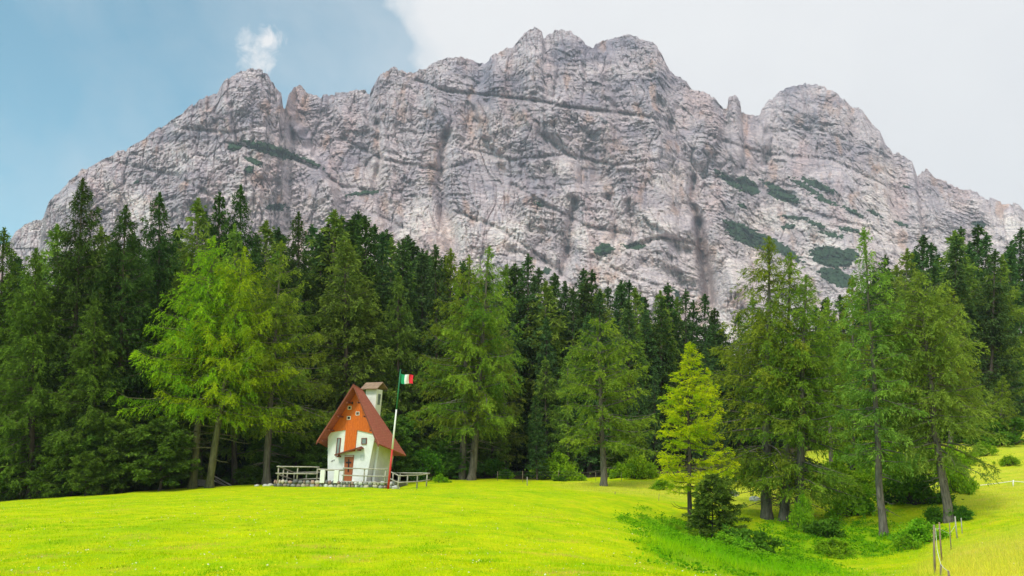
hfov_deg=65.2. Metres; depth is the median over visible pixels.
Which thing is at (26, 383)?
spruce tree
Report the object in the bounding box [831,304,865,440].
spruce tree
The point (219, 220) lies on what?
spruce tree
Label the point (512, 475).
shrub
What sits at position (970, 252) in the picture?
spruce tree
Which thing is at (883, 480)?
shrub
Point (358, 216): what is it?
spruce tree
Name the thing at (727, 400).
spruce tree
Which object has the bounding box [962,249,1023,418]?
spruce tree
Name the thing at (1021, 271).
spruce tree
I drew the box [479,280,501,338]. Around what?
spruce tree
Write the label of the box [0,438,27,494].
spruce tree
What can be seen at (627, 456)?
spruce tree
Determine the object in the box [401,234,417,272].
spruce tree
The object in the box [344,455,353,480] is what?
door
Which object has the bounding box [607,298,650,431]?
spruce tree
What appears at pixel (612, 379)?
larch tree
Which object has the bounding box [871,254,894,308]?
spruce tree
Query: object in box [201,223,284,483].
conifer tree
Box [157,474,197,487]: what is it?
shrub
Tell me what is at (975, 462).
shrub
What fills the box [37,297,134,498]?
spruce tree
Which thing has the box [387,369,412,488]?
flagpole
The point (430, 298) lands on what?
spruce tree
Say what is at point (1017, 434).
shrub
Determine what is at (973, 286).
larch tree
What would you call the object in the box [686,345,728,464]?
spruce tree
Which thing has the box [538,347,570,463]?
spruce tree
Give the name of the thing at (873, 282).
spruce tree
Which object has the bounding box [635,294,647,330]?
spruce tree
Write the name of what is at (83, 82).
sky
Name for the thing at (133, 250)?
spruce tree
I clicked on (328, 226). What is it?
spruce tree
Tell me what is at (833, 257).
dwarf pine scrub
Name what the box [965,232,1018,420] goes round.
spruce tree
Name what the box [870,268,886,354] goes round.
spruce tree
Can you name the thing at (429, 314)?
spruce tree
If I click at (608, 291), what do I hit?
spruce tree
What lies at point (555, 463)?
shrub
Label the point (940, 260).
spruce tree
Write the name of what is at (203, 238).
spruce tree
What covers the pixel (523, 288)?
spruce tree
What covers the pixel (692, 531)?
shrub
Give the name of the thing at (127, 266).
spruce tree
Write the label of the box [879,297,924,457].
larch tree
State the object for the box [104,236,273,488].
larch tree
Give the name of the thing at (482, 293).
larch tree
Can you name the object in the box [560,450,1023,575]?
tall grass
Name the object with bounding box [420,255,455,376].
spruce tree
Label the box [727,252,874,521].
larch tree
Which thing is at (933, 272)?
spruce tree
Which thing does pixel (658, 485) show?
shrub
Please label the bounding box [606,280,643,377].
spruce tree
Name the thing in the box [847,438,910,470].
shrub
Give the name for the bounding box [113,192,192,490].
spruce tree
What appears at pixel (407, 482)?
wooden railing
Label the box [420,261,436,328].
spruce tree
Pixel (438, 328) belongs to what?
larch tree
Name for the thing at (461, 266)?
spruce tree
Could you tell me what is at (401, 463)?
spruce tree
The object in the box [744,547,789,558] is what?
shrub
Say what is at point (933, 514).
shrub
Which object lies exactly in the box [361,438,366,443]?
window
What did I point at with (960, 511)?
shrub
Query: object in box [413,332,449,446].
spruce tree
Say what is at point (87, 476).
bush
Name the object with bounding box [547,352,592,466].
conifer tree
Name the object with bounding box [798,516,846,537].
shrub
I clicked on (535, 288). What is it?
spruce tree
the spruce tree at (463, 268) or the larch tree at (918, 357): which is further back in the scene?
the spruce tree at (463, 268)
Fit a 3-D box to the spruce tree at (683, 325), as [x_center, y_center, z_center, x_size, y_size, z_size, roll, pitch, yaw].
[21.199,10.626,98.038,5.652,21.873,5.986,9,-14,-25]
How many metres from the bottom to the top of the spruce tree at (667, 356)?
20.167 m
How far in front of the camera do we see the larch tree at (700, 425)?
45.06 m
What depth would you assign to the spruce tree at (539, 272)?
110.20 m
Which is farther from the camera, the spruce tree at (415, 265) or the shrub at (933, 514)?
the spruce tree at (415, 265)
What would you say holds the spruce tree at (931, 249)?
on the meadow
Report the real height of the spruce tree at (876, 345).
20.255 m
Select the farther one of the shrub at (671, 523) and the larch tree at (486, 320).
the larch tree at (486, 320)
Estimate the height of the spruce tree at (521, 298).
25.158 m
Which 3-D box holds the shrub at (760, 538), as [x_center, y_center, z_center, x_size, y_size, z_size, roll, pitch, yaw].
[11.313,12.198,38.670,3.830,1.643,3.714,5,-13,-21]
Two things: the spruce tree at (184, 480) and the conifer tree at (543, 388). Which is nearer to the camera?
the spruce tree at (184, 480)
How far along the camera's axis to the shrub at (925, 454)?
67.61 m
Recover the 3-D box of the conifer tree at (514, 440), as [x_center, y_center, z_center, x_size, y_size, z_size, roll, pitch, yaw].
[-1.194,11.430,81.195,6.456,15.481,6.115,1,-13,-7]
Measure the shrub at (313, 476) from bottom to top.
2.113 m
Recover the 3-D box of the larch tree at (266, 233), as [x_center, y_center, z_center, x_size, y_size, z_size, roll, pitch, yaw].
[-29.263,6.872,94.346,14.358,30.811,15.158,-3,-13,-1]
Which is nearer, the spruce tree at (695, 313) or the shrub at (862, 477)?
the shrub at (862, 477)
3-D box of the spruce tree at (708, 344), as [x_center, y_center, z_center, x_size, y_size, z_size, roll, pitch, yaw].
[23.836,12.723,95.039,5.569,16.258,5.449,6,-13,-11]
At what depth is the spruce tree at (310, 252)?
92.69 m
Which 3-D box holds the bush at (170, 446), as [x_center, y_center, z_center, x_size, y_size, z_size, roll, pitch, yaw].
[-26.333,12.638,59.679,5.469,6.025,6.503,-8,-15,31]
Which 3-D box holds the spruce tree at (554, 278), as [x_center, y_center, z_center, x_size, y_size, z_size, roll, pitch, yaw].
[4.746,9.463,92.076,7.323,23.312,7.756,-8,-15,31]
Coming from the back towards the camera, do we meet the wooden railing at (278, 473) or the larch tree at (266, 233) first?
the larch tree at (266, 233)
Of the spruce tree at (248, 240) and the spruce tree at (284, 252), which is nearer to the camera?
the spruce tree at (248, 240)
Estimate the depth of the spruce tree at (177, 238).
84.80 m
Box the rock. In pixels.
[749,496,760,500]
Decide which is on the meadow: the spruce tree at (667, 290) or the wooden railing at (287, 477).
the spruce tree at (667, 290)
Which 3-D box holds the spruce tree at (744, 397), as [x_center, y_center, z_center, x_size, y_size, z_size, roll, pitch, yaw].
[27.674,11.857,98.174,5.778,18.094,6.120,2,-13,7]
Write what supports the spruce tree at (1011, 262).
on the meadow
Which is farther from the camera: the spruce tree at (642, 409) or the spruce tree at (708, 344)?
the spruce tree at (708, 344)
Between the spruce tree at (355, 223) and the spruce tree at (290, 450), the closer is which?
the spruce tree at (290, 450)
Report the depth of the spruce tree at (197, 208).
74.04 m
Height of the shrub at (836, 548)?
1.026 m
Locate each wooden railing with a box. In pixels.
[276,466,319,481]
[279,467,319,480]
[342,467,387,484]
[390,472,429,488]
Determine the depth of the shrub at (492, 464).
73.17 m
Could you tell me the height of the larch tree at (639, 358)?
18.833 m
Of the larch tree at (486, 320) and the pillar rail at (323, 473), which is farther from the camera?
the larch tree at (486, 320)
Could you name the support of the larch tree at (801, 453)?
on the meadow
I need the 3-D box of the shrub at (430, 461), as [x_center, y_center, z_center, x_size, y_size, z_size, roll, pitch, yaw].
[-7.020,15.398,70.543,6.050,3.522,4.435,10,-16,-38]
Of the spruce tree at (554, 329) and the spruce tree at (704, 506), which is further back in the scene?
the spruce tree at (554, 329)
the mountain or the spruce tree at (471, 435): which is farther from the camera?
the mountain
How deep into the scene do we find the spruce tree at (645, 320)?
93.02 m
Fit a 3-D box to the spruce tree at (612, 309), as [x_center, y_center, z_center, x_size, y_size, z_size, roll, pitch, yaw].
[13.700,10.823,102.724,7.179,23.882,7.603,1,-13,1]
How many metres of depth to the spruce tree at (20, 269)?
102.23 m
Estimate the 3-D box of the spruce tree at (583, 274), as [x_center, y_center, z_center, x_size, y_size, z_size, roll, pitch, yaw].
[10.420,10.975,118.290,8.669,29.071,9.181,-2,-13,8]
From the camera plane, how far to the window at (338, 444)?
62.52 m
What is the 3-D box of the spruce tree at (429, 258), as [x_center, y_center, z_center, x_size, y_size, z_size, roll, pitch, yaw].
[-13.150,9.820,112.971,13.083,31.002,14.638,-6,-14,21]
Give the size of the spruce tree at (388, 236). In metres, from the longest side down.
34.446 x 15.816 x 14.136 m
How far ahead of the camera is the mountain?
1405.51 m
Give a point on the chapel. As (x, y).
(356, 433)
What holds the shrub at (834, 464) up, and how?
on the meadow
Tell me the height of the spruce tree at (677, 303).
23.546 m
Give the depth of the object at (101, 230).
77.55 m
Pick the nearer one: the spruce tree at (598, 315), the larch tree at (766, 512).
the larch tree at (766, 512)
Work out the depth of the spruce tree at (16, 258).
92.44 m
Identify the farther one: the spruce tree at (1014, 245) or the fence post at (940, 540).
the spruce tree at (1014, 245)
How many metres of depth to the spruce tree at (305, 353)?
75.87 m
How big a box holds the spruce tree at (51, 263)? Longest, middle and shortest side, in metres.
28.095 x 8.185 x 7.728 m
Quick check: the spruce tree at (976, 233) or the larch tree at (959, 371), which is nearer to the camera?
the larch tree at (959, 371)
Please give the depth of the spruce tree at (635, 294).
96.32 m
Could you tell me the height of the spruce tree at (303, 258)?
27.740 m
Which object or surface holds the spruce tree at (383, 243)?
on the meadow
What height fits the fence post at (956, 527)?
1.290 m
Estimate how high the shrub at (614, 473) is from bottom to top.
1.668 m
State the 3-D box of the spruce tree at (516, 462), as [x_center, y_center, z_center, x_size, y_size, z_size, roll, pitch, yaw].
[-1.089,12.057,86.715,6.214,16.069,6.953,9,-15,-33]
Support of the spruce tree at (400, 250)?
on the meadow
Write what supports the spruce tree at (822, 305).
on the meadow
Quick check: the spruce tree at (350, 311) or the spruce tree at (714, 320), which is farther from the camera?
the spruce tree at (714, 320)
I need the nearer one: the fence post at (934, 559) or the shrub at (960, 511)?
the fence post at (934, 559)
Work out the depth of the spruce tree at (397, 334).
76.28 m
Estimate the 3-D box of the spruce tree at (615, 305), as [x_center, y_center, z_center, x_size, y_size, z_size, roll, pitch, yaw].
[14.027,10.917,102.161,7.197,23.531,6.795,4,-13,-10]
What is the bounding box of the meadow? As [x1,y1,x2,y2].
[0,402,1023,575]
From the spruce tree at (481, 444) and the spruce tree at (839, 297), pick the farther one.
the spruce tree at (839, 297)
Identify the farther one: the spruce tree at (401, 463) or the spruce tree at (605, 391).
the spruce tree at (605, 391)
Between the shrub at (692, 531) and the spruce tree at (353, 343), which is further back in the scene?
the spruce tree at (353, 343)
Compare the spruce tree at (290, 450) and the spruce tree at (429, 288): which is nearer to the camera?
the spruce tree at (290, 450)
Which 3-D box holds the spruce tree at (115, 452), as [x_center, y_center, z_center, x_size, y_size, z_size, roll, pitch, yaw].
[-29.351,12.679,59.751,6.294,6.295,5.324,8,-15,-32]
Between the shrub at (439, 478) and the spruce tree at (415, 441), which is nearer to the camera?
the shrub at (439, 478)
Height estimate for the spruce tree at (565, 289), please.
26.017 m
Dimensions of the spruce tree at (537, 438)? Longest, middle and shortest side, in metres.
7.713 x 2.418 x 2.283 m
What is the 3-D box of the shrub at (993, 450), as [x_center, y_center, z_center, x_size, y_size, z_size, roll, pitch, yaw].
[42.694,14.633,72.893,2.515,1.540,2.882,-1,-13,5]
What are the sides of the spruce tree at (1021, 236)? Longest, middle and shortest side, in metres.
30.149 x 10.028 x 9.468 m
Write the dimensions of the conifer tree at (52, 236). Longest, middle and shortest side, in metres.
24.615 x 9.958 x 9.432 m
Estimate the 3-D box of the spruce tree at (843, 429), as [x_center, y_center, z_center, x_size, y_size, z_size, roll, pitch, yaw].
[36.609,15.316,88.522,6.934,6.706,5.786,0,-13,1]
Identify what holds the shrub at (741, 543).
on the meadow
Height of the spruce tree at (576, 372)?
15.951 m
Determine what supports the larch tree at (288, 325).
on the meadow
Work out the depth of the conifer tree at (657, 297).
96.25 m
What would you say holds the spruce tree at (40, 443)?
on the meadow
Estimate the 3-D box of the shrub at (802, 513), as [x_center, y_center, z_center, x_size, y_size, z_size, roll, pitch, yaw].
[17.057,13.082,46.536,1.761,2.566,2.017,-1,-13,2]
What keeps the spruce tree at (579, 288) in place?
on the meadow
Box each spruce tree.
[0,227,40,499]
[0,247,76,500]
[0,253,22,347]
[0,294,44,471]
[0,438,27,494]
[2,256,28,319]
[17,177,131,498]
[20,427,105,496]
[21,420,65,485]
[36,252,60,305]
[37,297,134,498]
[57,204,167,494]
[60,414,134,494]
[73,416,160,492]
[107,242,125,310]
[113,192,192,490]
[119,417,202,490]
[121,249,143,326]
[125,233,145,278]
[138,275,213,489]
[146,251,166,416]
[162,454,202,487]
[167,223,206,477]
[183,191,258,479]
[191,184,270,482]
[192,210,225,474]
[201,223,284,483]
[226,251,313,479]
[243,232,274,464]
[244,437,287,476]
[257,211,328,479]
[262,415,323,479]
[265,226,297,293]
[266,234,295,285]
[276,294,324,478]
[292,238,399,450]
[294,224,319,276]
[299,452,322,480]
[301,232,335,421]
[302,419,330,471]
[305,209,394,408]
[305,234,317,304]
[307,224,338,362]
[322,261,389,411]
[327,216,383,372]
[332,215,413,475]
[336,214,356,252]
[347,210,392,372]
[367,224,399,355]
[369,272,432,477]
[373,232,413,388]
[375,229,394,274]
[380,413,419,478]
[380,413,422,474]
[381,239,426,436]
[385,420,419,480]
[399,261,429,376]
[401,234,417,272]
[404,242,419,284]
[410,244,470,455]
[410,252,420,277]
[411,248,437,375]
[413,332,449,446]
[414,251,430,287]
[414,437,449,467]
[419,269,448,353]
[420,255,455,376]
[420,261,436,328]
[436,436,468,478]
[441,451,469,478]
[443,262,510,442]
[446,325,501,473]
[454,260,471,308]
[454,364,490,472]
[476,342,511,476]
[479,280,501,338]
[488,284,524,465]
[494,263,544,471]
[494,292,526,468]
[502,327,530,471]
[507,253,554,471]
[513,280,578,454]
[518,268,533,464]
[522,275,541,369]
[523,316,565,463]
[525,395,550,479]
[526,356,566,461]
[527,267,551,312]
[532,273,576,394]
[532,281,573,379]
[533,289,569,461]
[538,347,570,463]
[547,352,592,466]
[553,286,590,461]
[557,281,570,329]
[560,328,607,471]
[565,312,615,475]
[570,268,593,317]
[570,281,602,361]
[574,269,605,358]
[575,281,585,339]
[589,290,614,454]
[592,301,606,364]
[597,359,616,460]
[597,365,624,464]
[603,286,613,320]
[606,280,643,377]
[606,283,633,367]
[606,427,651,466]
[607,288,623,339]
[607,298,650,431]
[617,280,644,356]
[619,445,642,464]
[629,367,654,464]
[630,309,677,461]
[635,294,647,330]
[638,297,687,466]
[641,297,652,325]
[646,366,667,466]
[656,282,698,459]
[669,288,700,461]
[680,294,732,457]
[681,300,703,456]
[681,473,752,537]
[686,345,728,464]
[691,308,751,454]
[691,328,732,457]
[716,334,739,452]
[719,315,758,453]
[720,330,753,448]
[737,312,782,449]
[751,319,782,447]
[795,305,831,445]
[805,327,839,447]
[808,298,835,344]
[824,402,869,444]
[826,295,850,345]
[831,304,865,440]
[845,270,880,401]
[848,291,873,422]
[854,271,922,443]
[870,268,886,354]
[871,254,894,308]
[899,235,934,288]
[902,249,922,435]
[903,256,924,279]
[908,265,963,441]
[910,242,961,440]
[924,255,946,286]
[934,235,994,434]
[945,226,973,282]
[958,224,1023,419]
[962,240,980,337]
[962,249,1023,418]
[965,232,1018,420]
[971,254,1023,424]
[984,240,1023,417]
[1001,248,1023,419]
[1002,227,1023,405]
[1014,239,1023,417]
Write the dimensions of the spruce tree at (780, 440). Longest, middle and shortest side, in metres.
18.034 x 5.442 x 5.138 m
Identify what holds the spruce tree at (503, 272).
on the meadow
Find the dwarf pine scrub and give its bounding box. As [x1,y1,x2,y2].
[133,138,988,302]
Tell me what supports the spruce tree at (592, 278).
on the meadow
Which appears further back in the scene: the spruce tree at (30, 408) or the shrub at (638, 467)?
the shrub at (638, 467)
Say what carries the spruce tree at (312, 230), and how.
on the meadow
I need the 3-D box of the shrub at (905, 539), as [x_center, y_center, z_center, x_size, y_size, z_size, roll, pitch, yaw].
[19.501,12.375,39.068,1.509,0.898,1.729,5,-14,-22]
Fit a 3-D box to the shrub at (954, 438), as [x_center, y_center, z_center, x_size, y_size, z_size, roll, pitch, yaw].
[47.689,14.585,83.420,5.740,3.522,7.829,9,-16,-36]
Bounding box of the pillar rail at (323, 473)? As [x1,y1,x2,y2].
[318,468,343,482]
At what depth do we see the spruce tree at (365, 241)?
82.27 m
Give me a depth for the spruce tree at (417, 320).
90.03 m
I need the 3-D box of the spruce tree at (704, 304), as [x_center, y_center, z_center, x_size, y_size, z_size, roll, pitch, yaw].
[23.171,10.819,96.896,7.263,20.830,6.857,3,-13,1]
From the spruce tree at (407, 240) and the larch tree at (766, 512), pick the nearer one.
the larch tree at (766, 512)
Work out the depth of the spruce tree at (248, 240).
78.44 m
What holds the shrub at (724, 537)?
on the meadow
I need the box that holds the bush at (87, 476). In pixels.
[66,450,105,495]
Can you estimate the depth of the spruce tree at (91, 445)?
58.63 m
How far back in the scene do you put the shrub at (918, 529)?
39.83 m
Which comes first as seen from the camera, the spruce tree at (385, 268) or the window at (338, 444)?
the window at (338, 444)
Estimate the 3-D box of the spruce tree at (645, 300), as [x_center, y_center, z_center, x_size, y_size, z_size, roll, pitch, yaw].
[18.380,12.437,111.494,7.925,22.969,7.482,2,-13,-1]
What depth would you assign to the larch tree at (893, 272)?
95.17 m
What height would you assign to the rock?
0.519 m
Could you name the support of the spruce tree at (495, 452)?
on the meadow
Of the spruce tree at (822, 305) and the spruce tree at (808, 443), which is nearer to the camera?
the spruce tree at (808, 443)
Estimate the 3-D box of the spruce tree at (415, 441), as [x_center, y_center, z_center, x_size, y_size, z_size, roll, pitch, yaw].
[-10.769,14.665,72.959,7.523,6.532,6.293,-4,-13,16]
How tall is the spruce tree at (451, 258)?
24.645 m
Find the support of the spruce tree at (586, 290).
on the meadow
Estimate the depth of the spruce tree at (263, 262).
84.76 m
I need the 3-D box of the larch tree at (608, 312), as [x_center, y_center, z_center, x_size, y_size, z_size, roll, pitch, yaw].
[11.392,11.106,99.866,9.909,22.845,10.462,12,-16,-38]
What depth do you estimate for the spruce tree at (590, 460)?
77.25 m
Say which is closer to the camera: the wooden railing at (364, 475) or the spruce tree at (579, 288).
the wooden railing at (364, 475)
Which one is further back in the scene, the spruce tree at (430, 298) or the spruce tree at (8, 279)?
the spruce tree at (430, 298)
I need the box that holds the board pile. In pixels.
[197,476,230,485]
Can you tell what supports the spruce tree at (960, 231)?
on the meadow
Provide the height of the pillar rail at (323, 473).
1.053 m
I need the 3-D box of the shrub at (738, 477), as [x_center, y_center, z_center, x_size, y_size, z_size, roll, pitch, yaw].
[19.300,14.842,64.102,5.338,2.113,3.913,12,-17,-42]
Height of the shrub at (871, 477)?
3.402 m
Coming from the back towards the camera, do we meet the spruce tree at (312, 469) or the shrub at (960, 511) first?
the spruce tree at (312, 469)
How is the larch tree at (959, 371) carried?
on the meadow
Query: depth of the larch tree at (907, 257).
90.03 m
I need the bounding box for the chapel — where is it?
[316,376,405,481]
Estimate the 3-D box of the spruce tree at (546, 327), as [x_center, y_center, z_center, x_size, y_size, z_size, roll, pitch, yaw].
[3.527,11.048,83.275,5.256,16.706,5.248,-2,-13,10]
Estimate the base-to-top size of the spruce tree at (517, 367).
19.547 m
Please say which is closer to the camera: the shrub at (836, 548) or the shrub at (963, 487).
the shrub at (836, 548)
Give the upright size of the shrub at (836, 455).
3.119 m
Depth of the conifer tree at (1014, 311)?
94.52 m
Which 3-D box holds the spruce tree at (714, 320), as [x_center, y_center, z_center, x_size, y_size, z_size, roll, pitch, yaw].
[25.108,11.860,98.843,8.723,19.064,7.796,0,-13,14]
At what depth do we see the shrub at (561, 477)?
68.84 m
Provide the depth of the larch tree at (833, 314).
67.88 m
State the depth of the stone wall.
59.46 m
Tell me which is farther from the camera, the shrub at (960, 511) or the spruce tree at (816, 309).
the spruce tree at (816, 309)
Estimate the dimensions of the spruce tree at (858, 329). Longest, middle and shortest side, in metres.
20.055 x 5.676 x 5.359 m
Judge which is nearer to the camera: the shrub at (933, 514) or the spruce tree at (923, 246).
the shrub at (933, 514)
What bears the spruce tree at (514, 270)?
on the meadow
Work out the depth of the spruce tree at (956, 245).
91.99 m
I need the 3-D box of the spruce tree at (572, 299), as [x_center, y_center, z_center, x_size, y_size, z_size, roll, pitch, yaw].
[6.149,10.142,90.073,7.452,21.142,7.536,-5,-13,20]
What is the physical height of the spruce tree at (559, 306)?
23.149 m
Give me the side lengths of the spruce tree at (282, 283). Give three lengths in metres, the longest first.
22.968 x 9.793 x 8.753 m
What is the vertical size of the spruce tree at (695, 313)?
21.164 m
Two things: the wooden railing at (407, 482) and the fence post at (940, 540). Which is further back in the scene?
the wooden railing at (407, 482)
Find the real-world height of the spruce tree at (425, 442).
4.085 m
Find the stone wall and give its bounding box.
[273,479,406,488]
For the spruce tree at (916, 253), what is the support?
on the meadow
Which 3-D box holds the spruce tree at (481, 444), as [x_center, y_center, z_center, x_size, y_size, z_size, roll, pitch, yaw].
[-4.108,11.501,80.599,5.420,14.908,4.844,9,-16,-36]
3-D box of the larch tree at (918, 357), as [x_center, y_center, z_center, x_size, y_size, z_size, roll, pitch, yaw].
[24.092,6.242,46.115,7.588,14.762,7.998,-9,-15,32]
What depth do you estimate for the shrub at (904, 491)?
50.66 m
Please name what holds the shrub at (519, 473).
on the meadow
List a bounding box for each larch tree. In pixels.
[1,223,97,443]
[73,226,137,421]
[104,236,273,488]
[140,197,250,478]
[149,246,302,487]
[209,240,334,484]
[241,220,294,292]
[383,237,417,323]
[402,245,529,480]
[407,254,512,479]
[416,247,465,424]
[474,278,489,309]
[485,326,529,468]
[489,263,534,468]
[556,317,662,486]
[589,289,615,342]
[604,309,662,435]
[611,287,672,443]
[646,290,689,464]
[656,341,739,527]
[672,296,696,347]
[675,235,829,519]
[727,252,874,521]
[733,297,765,443]
[735,274,868,524]
[797,297,860,461]
[826,275,883,469]
[828,226,933,536]
[856,264,915,441]
[859,248,952,446]
[868,272,1010,522]
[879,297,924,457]
[923,286,984,445]
[934,229,1011,417]
[984,375,1015,442]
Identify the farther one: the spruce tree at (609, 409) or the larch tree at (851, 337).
the spruce tree at (609, 409)
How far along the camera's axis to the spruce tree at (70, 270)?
62.71 m
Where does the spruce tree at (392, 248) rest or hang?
on the meadow
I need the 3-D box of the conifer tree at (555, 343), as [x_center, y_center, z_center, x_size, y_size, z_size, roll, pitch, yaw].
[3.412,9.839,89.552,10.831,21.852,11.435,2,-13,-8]
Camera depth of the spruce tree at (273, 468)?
67.94 m
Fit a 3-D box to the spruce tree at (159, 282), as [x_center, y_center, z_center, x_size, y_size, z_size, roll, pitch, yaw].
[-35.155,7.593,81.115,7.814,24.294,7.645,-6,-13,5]
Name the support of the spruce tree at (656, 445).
on the meadow
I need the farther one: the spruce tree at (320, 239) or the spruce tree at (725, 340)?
the spruce tree at (725, 340)
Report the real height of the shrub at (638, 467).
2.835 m
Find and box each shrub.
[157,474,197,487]
[220,465,272,484]
[296,465,327,479]
[405,444,455,480]
[432,472,451,482]
[466,455,514,477]
[498,468,515,478]
[514,462,547,477]
[524,449,590,480]
[552,475,566,480]
[607,462,631,478]
[613,450,661,479]
[648,478,677,490]
[664,522,680,529]
[680,527,708,538]
[700,530,738,544]
[713,523,791,553]
[723,535,761,552]
[730,465,760,484]
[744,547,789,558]
[786,491,817,533]
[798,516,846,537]
[807,455,872,492]
[811,536,858,558]
[816,479,896,517]
[824,437,871,467]
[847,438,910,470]
[854,462,874,489]
[862,452,923,491]
[866,454,934,504]
[872,469,964,505]
[883,516,953,544]
[889,531,926,549]
[904,440,944,468]
[922,504,953,523]
[930,440,980,494]
[939,417,988,442]
[945,502,975,520]
[959,451,978,465]
[960,413,1023,445]
[972,441,1001,455]
[992,453,1022,465]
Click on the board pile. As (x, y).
(201, 482)
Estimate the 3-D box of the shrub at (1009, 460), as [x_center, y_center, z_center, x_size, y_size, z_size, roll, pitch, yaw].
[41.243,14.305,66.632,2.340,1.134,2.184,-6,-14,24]
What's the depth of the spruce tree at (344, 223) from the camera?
93.13 m
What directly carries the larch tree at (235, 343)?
on the meadow
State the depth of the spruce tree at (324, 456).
67.22 m
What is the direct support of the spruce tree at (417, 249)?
on the meadow
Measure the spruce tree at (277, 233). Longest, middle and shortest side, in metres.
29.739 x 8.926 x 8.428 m
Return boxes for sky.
[0,0,1023,241]
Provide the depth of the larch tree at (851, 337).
72.19 m
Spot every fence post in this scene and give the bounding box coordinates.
[933,525,935,572]
[938,522,942,559]
[954,516,957,537]
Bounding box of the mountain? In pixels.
[0,27,1023,356]
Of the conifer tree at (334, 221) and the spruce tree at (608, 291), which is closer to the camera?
the conifer tree at (334, 221)
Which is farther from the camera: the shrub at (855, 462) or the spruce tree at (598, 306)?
the spruce tree at (598, 306)
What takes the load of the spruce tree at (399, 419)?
on the meadow
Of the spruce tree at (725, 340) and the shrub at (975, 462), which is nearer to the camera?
the shrub at (975, 462)
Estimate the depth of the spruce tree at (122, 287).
63.84 m
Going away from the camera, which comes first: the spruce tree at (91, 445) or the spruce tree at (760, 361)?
the spruce tree at (91, 445)
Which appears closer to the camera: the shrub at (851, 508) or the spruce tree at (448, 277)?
the shrub at (851, 508)
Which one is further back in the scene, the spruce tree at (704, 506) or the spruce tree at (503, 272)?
the spruce tree at (503, 272)
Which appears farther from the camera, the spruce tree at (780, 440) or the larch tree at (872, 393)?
the spruce tree at (780, 440)
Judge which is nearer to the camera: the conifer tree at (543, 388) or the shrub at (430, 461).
the shrub at (430, 461)
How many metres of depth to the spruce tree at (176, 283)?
65.69 m
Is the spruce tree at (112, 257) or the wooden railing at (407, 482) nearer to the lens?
the wooden railing at (407, 482)
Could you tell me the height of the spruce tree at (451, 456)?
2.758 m
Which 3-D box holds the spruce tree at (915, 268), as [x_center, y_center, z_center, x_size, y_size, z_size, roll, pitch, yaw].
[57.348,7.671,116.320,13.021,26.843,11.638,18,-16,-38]
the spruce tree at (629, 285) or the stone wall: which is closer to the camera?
the stone wall
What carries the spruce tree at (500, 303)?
on the meadow
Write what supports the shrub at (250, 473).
on the meadow
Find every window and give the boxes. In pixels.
[335,438,340,455]
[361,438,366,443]
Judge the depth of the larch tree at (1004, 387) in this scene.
79.27 m
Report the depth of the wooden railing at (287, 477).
62.91 m
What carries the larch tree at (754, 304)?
on the meadow
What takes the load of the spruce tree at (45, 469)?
on the meadow
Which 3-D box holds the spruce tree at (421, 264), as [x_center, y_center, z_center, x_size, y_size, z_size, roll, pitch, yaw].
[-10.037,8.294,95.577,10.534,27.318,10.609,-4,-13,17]

